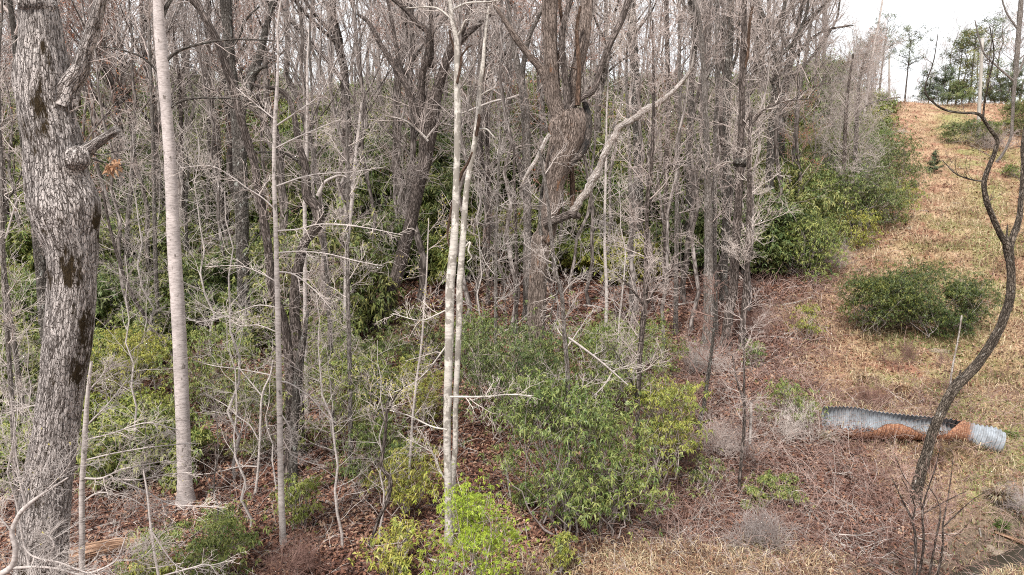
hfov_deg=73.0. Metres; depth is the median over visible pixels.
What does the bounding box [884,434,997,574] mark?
multi stem shrub
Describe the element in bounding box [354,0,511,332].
tree
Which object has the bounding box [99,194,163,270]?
laurel shrub
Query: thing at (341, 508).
fallen branch
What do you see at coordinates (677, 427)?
rhododendron
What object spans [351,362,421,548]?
bent stem
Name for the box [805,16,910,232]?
tree
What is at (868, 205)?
laurel shrub
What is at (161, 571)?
laurel shrub
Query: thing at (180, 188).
tree
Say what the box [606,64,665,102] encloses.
laurel shrub
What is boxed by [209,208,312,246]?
laurel shrub
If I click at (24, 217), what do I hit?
laurel shrub
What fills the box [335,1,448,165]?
tree
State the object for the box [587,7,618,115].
tree
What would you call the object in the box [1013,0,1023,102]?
tree
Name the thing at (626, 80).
tree
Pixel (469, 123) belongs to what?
tree
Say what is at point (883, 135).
laurel shrub
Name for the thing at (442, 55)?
tree
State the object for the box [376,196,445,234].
laurel shrub
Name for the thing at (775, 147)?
tree
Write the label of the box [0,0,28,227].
tree
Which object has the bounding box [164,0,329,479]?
tree
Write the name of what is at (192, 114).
tree
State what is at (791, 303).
fallen branch
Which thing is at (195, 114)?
sapling
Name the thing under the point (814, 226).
laurel shrub
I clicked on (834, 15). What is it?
tree
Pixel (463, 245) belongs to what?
tree
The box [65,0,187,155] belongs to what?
tree
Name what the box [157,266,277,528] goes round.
sapling
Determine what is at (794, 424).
bare bush
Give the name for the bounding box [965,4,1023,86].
pine tree
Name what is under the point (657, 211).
laurel shrub
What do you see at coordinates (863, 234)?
laurel shrub
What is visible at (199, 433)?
laurel shrub
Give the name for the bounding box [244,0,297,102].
tree
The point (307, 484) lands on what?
laurel shrub
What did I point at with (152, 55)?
tree
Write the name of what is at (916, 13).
sky
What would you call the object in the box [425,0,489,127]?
tree
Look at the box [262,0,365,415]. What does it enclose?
tree
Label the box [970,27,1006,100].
tree
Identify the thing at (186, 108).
tree
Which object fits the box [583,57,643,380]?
tree
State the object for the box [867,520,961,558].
fallen branch
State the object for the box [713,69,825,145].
laurel shrub
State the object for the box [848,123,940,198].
laurel shrub
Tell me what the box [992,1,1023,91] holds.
tree
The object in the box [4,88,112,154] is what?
laurel shrub
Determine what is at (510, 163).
laurel shrub
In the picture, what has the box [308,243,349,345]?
sapling
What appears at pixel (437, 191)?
laurel shrub
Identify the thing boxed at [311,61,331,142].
sapling
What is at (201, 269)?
sapling
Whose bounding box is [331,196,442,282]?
laurel shrub
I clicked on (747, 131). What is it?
laurel shrub
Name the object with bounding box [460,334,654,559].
rhododendron
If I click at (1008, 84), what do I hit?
cedar
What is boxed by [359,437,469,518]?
laurel shrub
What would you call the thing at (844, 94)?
tree
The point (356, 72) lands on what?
tree
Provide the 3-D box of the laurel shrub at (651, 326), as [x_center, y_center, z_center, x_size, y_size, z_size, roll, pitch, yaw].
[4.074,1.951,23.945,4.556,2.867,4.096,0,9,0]
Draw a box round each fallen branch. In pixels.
[89,512,138,530]
[300,518,336,541]
[317,499,343,509]
[342,476,372,486]
[422,556,481,571]
[458,439,477,452]
[583,304,611,312]
[669,299,702,306]
[686,494,733,524]
[736,356,781,370]
[740,498,817,523]
[747,323,825,342]
[781,295,812,305]
[826,469,860,481]
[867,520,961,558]
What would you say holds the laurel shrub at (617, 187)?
on the ground at (994, 365)
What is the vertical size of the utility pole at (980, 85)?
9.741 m
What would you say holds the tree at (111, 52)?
on the ground at (994, 365)
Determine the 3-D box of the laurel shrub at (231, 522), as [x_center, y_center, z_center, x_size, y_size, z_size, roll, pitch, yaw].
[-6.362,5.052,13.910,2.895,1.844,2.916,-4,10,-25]
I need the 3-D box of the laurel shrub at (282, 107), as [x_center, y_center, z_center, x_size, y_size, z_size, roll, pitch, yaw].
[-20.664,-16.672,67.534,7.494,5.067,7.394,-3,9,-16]
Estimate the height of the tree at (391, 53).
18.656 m
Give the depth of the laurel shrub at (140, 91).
62.08 m
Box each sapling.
[0,326,36,428]
[0,326,91,497]
[0,339,104,574]
[0,353,227,572]
[0,391,108,574]
[0,421,176,574]
[69,478,102,568]
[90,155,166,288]
[92,516,160,574]
[93,98,207,336]
[94,245,172,475]
[97,369,190,529]
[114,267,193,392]
[118,440,150,507]
[136,470,248,574]
[137,160,166,260]
[142,75,212,210]
[143,108,271,355]
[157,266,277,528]
[158,361,272,572]
[166,0,415,546]
[176,82,211,145]
[179,149,295,479]
[192,354,273,494]
[197,237,227,291]
[213,192,269,251]
[222,172,294,279]
[222,179,271,245]
[232,327,315,488]
[247,108,286,182]
[251,289,286,366]
[262,160,302,236]
[267,283,395,548]
[274,251,341,378]
[305,314,372,480]
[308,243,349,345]
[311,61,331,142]
[330,330,418,540]
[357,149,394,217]
[376,125,432,256]
[441,155,518,372]
[455,210,520,314]
[480,214,529,331]
[500,219,594,344]
[547,236,563,297]
[554,148,664,411]
[609,191,653,275]
[625,192,687,309]
[648,132,721,273]
[681,140,718,204]
[812,94,866,163]
[816,112,842,171]
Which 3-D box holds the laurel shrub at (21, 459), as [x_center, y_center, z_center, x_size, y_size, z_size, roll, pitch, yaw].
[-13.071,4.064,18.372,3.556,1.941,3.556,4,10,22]
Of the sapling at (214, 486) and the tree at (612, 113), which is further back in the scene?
the tree at (612, 113)
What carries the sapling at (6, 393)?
on the ground at (994, 365)
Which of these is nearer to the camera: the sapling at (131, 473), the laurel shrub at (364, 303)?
the sapling at (131, 473)
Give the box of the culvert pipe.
[821,405,1005,452]
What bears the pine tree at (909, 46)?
on the ground at (994, 365)
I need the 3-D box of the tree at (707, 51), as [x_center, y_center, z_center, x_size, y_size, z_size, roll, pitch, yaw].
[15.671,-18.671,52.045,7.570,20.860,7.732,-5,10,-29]
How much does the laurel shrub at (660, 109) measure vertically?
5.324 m
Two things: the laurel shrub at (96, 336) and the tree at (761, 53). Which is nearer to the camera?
the laurel shrub at (96, 336)
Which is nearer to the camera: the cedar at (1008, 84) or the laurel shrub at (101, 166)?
the laurel shrub at (101, 166)
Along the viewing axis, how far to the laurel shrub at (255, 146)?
50.71 m
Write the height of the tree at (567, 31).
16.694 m
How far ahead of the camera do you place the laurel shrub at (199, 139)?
47.01 m
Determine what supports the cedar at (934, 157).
on the ground at (994, 365)
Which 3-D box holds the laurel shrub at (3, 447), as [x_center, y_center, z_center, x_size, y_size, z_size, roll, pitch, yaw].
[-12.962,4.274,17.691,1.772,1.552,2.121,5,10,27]
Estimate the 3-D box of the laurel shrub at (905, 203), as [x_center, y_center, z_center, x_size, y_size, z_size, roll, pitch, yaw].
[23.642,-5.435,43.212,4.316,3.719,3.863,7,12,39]
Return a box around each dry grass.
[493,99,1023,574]
[504,100,1023,574]
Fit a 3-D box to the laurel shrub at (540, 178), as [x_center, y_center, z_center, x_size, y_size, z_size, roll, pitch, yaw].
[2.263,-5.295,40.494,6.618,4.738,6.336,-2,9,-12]
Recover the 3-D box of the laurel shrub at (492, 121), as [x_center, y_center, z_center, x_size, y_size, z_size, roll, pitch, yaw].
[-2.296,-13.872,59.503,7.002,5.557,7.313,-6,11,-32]
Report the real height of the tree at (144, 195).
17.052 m
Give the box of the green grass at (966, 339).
[816,111,1023,574]
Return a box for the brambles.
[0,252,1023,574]
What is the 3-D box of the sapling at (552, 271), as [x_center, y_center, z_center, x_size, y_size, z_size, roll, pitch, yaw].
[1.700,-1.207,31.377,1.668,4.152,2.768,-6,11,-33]
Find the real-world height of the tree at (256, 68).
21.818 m
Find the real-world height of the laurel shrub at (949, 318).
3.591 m
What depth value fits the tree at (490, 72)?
36.37 m
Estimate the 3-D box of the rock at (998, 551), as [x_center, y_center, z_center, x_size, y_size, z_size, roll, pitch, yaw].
[10.940,6.026,15.544,0.408,0.274,0.371,8,12,43]
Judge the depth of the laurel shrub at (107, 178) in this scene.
38.41 m
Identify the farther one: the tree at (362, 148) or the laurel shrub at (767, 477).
the tree at (362, 148)
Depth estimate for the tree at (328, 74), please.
54.30 m
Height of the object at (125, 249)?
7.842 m
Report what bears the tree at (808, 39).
on the ground at (994, 365)
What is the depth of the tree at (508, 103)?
35.65 m
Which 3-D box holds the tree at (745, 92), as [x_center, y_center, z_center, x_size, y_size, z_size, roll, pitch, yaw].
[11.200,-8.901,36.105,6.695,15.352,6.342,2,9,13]
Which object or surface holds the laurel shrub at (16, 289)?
on the ground at (994, 365)
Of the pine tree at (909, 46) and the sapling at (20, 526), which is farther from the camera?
the pine tree at (909, 46)
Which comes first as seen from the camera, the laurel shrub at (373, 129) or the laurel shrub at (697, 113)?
the laurel shrub at (373, 129)
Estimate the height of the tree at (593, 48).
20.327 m
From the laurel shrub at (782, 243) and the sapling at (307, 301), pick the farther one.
the laurel shrub at (782, 243)
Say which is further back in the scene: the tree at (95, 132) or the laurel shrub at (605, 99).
the laurel shrub at (605, 99)
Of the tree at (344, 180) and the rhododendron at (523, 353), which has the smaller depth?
the rhododendron at (523, 353)
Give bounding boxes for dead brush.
[534,262,978,574]
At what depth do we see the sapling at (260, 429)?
17.00 m
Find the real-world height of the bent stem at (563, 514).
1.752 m
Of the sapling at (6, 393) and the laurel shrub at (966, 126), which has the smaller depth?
the sapling at (6, 393)
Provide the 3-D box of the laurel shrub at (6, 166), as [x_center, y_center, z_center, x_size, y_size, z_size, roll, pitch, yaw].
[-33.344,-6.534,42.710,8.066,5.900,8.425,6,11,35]
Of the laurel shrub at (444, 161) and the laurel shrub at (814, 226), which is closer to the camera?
the laurel shrub at (814, 226)
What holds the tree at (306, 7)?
on the ground at (994, 365)
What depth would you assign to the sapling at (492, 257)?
29.07 m
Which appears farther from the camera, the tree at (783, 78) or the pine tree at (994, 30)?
the pine tree at (994, 30)
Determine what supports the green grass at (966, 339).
on the ground at (994, 365)
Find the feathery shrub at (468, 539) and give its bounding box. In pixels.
[401,463,559,574]
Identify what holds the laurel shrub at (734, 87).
on the ground at (994, 365)
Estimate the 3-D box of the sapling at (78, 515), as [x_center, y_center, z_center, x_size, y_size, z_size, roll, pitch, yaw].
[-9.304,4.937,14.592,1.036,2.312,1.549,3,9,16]
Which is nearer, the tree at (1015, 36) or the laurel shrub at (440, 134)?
the laurel shrub at (440, 134)
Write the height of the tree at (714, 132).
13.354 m
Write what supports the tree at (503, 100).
on the ground at (994, 365)
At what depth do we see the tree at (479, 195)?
32.70 m
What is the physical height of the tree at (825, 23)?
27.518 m
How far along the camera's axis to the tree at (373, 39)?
66.23 m
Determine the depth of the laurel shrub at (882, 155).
53.09 m
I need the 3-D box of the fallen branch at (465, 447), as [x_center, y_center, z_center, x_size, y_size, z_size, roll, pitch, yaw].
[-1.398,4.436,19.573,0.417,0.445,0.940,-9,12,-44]
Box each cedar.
[917,63,962,105]
[926,148,942,172]
[936,78,976,104]
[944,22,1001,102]
[974,57,1023,103]
[989,59,1023,102]
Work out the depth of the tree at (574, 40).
55.97 m
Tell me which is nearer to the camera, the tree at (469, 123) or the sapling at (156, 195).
the sapling at (156, 195)
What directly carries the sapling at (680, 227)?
on the ground at (994, 365)
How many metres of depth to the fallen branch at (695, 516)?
16.59 m
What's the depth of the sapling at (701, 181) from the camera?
37.93 m
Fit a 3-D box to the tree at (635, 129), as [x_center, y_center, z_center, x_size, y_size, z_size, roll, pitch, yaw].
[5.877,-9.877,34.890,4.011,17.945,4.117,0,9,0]
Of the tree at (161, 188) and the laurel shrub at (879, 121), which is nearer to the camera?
the tree at (161, 188)
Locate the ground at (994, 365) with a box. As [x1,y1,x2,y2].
[0,101,1023,574]
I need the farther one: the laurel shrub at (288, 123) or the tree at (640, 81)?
the laurel shrub at (288, 123)
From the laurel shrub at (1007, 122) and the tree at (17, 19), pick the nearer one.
the tree at (17, 19)
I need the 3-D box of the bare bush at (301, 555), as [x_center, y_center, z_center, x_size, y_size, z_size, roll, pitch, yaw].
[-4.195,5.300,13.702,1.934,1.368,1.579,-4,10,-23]
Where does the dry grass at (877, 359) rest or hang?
on the ground at (994, 365)
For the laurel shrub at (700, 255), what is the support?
on the ground at (994, 365)
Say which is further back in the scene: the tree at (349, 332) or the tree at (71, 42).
the tree at (71, 42)
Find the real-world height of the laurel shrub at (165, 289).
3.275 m
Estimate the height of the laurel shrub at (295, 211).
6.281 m
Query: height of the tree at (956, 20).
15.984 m
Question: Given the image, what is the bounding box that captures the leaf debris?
[826,425,945,434]
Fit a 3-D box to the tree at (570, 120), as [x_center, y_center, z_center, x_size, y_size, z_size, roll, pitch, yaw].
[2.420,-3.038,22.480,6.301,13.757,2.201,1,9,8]
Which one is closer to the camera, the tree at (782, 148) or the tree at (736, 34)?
the tree at (782, 148)
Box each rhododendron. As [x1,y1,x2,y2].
[425,293,592,447]
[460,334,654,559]
[509,380,694,545]
[511,291,680,435]
[584,356,741,493]
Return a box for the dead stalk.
[949,315,962,384]
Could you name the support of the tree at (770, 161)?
on the ground at (994, 365)
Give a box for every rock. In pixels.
[923,558,933,566]
[927,348,944,352]
[984,544,994,552]
[991,548,1003,556]
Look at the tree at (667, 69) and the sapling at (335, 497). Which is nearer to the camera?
the sapling at (335, 497)
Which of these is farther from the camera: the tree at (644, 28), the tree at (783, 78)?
the tree at (644, 28)
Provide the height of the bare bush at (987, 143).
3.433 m
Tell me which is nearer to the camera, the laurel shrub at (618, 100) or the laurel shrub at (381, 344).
the laurel shrub at (381, 344)
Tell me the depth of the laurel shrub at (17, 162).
46.87 m
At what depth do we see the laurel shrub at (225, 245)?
32.39 m
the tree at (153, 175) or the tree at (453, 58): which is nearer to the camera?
the tree at (153, 175)
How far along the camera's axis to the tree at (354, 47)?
95.21 m
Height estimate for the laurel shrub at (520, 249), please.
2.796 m
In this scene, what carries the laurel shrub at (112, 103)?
on the ground at (994, 365)
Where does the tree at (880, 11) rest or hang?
on the ground at (994, 365)
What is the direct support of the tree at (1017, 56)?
on the ground at (994, 365)
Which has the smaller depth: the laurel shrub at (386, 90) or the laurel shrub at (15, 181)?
the laurel shrub at (15, 181)
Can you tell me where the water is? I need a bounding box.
[948,544,1023,574]
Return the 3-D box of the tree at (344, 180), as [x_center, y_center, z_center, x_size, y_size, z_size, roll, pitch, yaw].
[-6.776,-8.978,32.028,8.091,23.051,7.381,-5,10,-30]
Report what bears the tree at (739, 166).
on the ground at (994, 365)
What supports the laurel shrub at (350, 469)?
on the ground at (994, 365)
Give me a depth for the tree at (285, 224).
29.66 m
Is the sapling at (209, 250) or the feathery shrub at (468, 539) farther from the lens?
the sapling at (209, 250)
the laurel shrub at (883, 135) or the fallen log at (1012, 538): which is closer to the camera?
the fallen log at (1012, 538)
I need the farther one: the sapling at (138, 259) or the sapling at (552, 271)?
the sapling at (552, 271)
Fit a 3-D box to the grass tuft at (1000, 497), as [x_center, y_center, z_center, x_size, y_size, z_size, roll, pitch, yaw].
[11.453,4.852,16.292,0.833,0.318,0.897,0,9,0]
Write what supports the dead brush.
on the ground at (994, 365)
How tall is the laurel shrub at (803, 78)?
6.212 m
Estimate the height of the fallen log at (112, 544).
0.471 m
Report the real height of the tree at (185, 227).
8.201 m
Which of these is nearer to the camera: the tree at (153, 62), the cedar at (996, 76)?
the tree at (153, 62)
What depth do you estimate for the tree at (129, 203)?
27.68 m
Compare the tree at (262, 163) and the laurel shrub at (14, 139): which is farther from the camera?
the laurel shrub at (14, 139)
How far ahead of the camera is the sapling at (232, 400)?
17.64 m
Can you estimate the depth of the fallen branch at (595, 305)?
30.27 m
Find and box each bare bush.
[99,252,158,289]
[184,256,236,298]
[251,520,354,574]
[671,328,741,377]
[686,389,781,472]
[708,490,806,557]
[719,298,807,336]
[752,391,853,447]
[800,232,861,269]
[848,374,898,408]
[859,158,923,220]
[874,336,952,368]
[968,118,1022,148]
[981,475,1023,515]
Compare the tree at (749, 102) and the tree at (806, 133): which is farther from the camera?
the tree at (806, 133)
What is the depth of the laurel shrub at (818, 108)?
59.13 m
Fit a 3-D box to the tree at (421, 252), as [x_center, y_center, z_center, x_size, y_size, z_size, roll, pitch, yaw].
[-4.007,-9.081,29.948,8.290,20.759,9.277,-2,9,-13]
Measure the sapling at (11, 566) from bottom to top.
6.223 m
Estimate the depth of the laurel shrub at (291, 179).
42.14 m
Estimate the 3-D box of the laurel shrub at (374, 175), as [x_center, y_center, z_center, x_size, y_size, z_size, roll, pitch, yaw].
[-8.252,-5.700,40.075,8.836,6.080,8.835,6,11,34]
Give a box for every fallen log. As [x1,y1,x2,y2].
[69,536,145,565]
[648,522,686,537]
[994,530,1023,544]
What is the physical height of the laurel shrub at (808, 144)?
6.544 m
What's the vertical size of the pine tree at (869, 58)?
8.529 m
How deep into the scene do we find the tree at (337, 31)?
33.58 m
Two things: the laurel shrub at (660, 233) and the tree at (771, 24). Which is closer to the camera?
the laurel shrub at (660, 233)
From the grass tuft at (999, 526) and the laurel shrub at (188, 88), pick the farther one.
the laurel shrub at (188, 88)
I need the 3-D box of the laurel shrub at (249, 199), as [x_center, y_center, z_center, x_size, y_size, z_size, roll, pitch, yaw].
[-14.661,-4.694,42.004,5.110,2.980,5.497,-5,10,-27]
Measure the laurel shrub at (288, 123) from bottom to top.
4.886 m
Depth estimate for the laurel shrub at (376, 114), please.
56.53 m
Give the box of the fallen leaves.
[0,95,1023,574]
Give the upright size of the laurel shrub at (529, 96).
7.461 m
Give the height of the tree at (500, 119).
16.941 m
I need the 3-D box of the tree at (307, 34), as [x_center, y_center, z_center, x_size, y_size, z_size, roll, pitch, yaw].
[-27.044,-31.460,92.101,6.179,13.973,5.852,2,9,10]
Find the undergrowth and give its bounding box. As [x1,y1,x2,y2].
[0,212,1011,574]
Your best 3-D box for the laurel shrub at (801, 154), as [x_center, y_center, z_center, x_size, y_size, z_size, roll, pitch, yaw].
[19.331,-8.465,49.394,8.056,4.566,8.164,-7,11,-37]
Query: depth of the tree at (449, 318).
14.12 m
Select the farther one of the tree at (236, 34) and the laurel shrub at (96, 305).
the tree at (236, 34)
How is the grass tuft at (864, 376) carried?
on the ground at (994, 365)
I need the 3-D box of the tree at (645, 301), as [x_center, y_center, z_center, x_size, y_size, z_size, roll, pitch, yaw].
[3.202,-0.599,16.498,2.578,11.974,2.179,2,9,11]
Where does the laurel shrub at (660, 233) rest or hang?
on the ground at (994, 365)
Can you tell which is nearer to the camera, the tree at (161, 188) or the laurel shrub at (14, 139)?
the tree at (161, 188)
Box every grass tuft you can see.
[815,430,839,441]
[854,372,880,382]
[888,382,916,392]
[953,439,978,448]
[976,484,1020,503]
[992,519,1014,530]
[1004,430,1019,437]
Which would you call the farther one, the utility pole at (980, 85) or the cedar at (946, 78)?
the cedar at (946, 78)
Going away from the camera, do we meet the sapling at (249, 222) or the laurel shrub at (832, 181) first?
the sapling at (249, 222)
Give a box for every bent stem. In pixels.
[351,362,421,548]
[505,460,511,497]
[544,478,565,530]
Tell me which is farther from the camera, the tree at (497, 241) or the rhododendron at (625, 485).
the tree at (497, 241)
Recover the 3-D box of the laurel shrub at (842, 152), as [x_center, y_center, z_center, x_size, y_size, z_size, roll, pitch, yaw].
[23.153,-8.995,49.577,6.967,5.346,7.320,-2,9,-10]
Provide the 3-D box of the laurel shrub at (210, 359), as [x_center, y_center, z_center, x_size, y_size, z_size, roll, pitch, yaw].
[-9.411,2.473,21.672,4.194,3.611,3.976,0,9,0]
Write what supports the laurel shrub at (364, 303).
on the ground at (994, 365)
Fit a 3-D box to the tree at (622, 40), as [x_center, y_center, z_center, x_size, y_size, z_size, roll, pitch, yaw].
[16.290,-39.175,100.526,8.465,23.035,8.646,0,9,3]
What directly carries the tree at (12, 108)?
on the ground at (994, 365)
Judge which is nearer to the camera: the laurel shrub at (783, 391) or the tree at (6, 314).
the tree at (6, 314)
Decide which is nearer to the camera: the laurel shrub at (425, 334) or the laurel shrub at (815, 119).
the laurel shrub at (425, 334)
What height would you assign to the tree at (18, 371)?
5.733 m
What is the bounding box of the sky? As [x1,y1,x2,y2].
[0,0,1023,103]
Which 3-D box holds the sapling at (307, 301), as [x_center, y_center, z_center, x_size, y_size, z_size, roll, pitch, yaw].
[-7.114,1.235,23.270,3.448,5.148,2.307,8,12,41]
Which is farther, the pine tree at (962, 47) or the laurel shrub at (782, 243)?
the pine tree at (962, 47)
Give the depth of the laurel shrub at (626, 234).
36.85 m
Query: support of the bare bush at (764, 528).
on the ground at (994, 365)
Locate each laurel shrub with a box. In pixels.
[0,248,33,285]
[0,259,37,346]
[0,276,100,331]
[0,304,39,351]
[0,322,111,434]
[0,323,40,381]
[0,407,99,496]
[0,431,29,482]
[1,250,162,343]
[2,92,86,151]
[3,137,21,177]
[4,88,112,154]
[5,145,21,174]
[5,190,30,258]
[5,207,34,275]
[6,149,108,215]
[6,255,31,278]
[8,278,116,326]
[16,97,162,168]
[74,389,232,499]
[74,423,158,488]
[80,375,194,438]
[81,82,144,121]
[85,310,191,401]
[87,311,173,379]
[88,140,149,205]
[88,147,214,217]
[91,60,154,85]
[93,154,193,213]
[93,162,233,251]
[94,64,155,88]
[96,108,188,136]
[98,197,214,299]
[98,283,212,345]
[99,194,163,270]
[112,489,270,574]
[121,98,196,133]
[124,547,189,574]
[128,74,203,118]
[136,201,218,254]
[139,310,271,424]
[140,122,270,223]
[144,239,236,301]
[148,122,248,162]
[153,70,212,120]
[159,234,291,326]
[188,99,283,127]
[189,107,223,135]
[192,122,271,164]
[196,233,273,255]
[196,271,332,355]
[198,347,308,460]
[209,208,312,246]
[210,196,413,354]
[215,58,315,96]
[220,108,284,135]
[229,187,268,221]
[230,193,307,233]
[248,125,332,189]
[248,140,380,226]
[248,304,369,386]
[250,123,333,164]
[252,75,310,117]
[258,105,330,136]
[263,467,328,532]
[264,323,419,470]
[266,151,336,213]
[271,93,328,119]
[283,107,333,136]
[309,127,403,185]
[310,137,434,233]
[314,325,441,414]
[318,88,406,135]
[319,84,408,121]
[319,408,433,491]
[327,81,353,107]
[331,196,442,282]
[335,72,416,125]
[336,109,404,147]
[347,506,428,574]
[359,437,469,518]
[364,103,465,173]
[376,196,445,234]
[377,299,444,366]
[382,348,470,430]
[384,166,460,225]
[385,121,490,184]
[403,159,508,242]
[409,215,500,285]
[425,286,511,381]
[431,70,466,98]
[439,92,494,142]
[439,111,598,211]
[442,73,496,105]
[443,199,533,253]
[449,222,550,277]
[450,93,520,145]
[453,86,519,106]
[473,334,587,412]
[500,159,584,199]
[500,180,602,239]
[502,99,548,137]
[504,77,536,104]
[504,476,550,513]
[515,73,594,125]
[518,227,603,275]
[525,66,568,86]
[530,103,608,139]
[531,118,645,195]
[535,177,643,257]
[536,523,582,574]
[557,227,662,285]
[566,163,674,233]
[567,301,701,382]
[568,65,613,89]
[577,106,611,126]
[583,214,652,242]
[590,88,614,114]
[591,99,695,163]
[592,88,624,121]
[601,94,644,117]
[603,113,781,226]
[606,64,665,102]
[619,87,699,120]
[620,173,719,231]
[622,112,697,171]
[622,129,658,177]
[650,214,717,267]
[651,189,805,278]
[659,108,712,138]
[681,448,734,498]
[682,85,714,112]
[682,180,843,275]
[685,101,714,123]
[694,73,770,98]
[695,72,748,89]
[709,112,766,149]
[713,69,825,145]
[718,141,857,248]
[737,339,766,369]
[740,468,816,511]
[741,376,833,426]
[745,128,832,174]
[752,106,885,171]
[754,138,836,170]
[755,219,822,267]
[756,202,859,283]
[766,68,880,129]
[769,60,823,88]
[779,147,884,240]
[784,299,828,340]
[785,107,923,187]
[787,103,849,141]
[791,91,839,118]
[801,41,871,87]
[803,144,927,234]
[809,131,880,181]
[825,202,888,251]
[829,256,937,338]
[830,105,906,160]
[837,133,895,175]
[837,174,886,222]
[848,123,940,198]
[849,243,994,341]
[851,87,906,124]
[863,107,895,125]
[863,173,931,223]
[930,114,999,144]
[930,263,1004,336]
[981,116,1015,134]
[990,94,1023,135]
[997,162,1020,177]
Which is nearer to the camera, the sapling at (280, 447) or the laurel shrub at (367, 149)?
the sapling at (280, 447)
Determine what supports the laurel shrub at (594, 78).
on the ground at (994, 365)
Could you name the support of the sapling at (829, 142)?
on the ground at (994, 365)
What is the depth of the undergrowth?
16.68 m
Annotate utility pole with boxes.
[888,53,889,97]
[977,38,983,132]
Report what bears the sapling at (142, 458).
on the ground at (994, 365)
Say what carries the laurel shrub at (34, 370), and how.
on the ground at (994, 365)
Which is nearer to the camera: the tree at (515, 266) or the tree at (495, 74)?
the tree at (515, 266)
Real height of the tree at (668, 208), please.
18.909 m
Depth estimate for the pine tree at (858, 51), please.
82.43 m
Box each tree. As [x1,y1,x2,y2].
[0,0,18,230]
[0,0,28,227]
[0,0,58,344]
[0,0,81,526]
[0,0,93,171]
[0,0,125,233]
[0,0,160,220]
[0,1,17,157]
[0,2,18,137]
[0,3,17,269]
[0,23,13,182]
[0,33,19,173]
[0,268,41,423]
[1,13,67,190]
[11,0,168,574]
[14,0,132,150]
[19,0,141,217]
[58,0,170,210]
[60,0,184,209]
[62,0,78,116]
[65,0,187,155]
[66,0,153,107]
[66,0,213,213]
[67,0,158,283]
[71,0,135,89]
[82,0,165,329]
[89,97,165,290]
[90,0,253,288]
[94,181,172,359]
[96,0,287,509]
[99,0,227,238]
[107,0,190,318]
[108,0,284,244]
[112,1,195,153]
[114,0,200,131]
[126,0,229,220]
[142,0,221,140]
[143,47,262,252]
[144,0,220,214]
[155,124,233,288]
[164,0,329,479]
[167,0,336,236]
[168,0,239,130]
[172,0,317,202]
[172,2,258,250]
[175,0,225,115]
[177,0,234,297]
[180,1,289,151]
[183,0,329,233]
[197,0,354,366]
[199,3,256,96]
[200,0,254,88]
[200,0,327,149]
[203,0,286,357]
[216,0,305,235]
[233,0,406,234]
[235,55,365,457]
[241,0,337,158]
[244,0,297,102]
[245,0,330,209]
[260,291,341,505]
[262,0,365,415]
[263,0,360,221]
[268,0,427,236]
[278,15,318,114]
[281,0,332,88]
[287,0,397,324]
[291,0,330,104]
[291,4,351,146]
[297,0,391,209]
[297,4,327,81]
[299,0,360,428]
[299,0,393,301]
[304,112,379,464]
[316,1,350,86]
[316,83,390,356]
[324,26,379,122]
[326,0,496,301]
[331,0,483,247]
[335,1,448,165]
[339,0,451,194]
[340,0,392,82]
[341,0,400,127]
[342,0,393,83]
[342,1,371,84]
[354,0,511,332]
[358,0,440,246]
[358,0,450,114]
[362,23,401,105]
[364,0,441,173]
[366,0,477,254]
[367,3,445,127]
[373,0,543,545]
[394,193,456,513]
[395,1,465,127]
[405,0,536,282]
[409,0,521,341]
[414,0,446,101]
[414,0,475,112]
[419,0,571,287]
[424,1,505,148]
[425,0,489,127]
[434,0,516,305]
[437,2,519,280]
[440,0,559,206]
[441,1,483,130]
[444,0,557,212]
[446,6,497,517]
[447,93,537,306]
[448,1,539,106]
[449,0,557,320]
[462,0,535,139]
[462,0,562,335]
[462,113,534,393]
[465,0,567,131]
[465,1,533,132]
[467,118,561,344]
[479,0,633,214]
[482,1,614,281]
[486,0,599,196]
[489,0,694,382]
[510,0,576,138]
[516,127,644,519]
[524,0,603,127]
[528,0,649,290]
[532,0,595,270]
[532,0,619,304]
[560,0,609,83]
[563,0,640,129]
[563,0,682,139]
[565,0,617,107]
[570,0,640,153]
[576,0,648,258]
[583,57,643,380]
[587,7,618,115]
[592,0,663,312]
[592,3,702,482]
[593,0,663,241]
[594,0,645,88]
[594,0,688,231]
[594,0,707,342]
[599,1,642,84]
[605,1,685,128]
[610,3,663,115]
[616,0,655,91]
[619,0,702,276]
[621,0,714,353]
[626,0,714,334]
[628,0,720,165]
[630,0,711,283]
[639,2,688,242]
[649,0,737,272]
[650,0,739,302]
[655,6,715,270]
[656,0,781,287]
[659,0,720,120]
[663,0,761,331]
[667,0,732,351]
[669,0,754,130]
[670,9,721,110]
[671,272,736,432]
[672,0,790,276]
[672,0,807,203]
[673,1,738,133]
[682,0,774,301]
[686,0,741,339]
[689,0,840,201]
[698,0,777,349]
[698,0,789,310]
[700,90,762,206]
[709,0,782,81]
[709,0,792,122]
[711,284,782,492]
[712,0,840,157]
[712,83,818,349]
[714,0,796,277]
[721,0,832,202]
[725,0,831,263]
[733,0,798,92]
[745,0,868,165]
[753,0,805,188]
[753,0,842,200]
[753,14,815,163]
[756,0,844,201]
[765,77,826,175]
[772,1,852,83]
[788,10,855,165]
[799,0,859,54]
[804,0,841,59]
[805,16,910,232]
[815,59,853,128]
[816,13,908,227]
[828,71,855,116]
[829,86,876,141]
[838,26,891,108]
[840,12,879,87]
[844,36,867,84]
[851,0,882,116]
[858,25,888,109]
[859,32,885,85]
[863,29,888,91]
[867,8,903,92]
[886,22,938,99]
[906,25,1023,507]
[911,46,936,102]
[911,63,946,102]
[929,36,960,102]
[931,0,973,103]
[933,25,987,103]
[950,12,990,103]
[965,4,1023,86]
[965,25,988,102]
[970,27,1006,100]
[973,0,1023,162]
[978,0,1015,103]
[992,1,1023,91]
[993,15,1023,88]
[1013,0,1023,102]

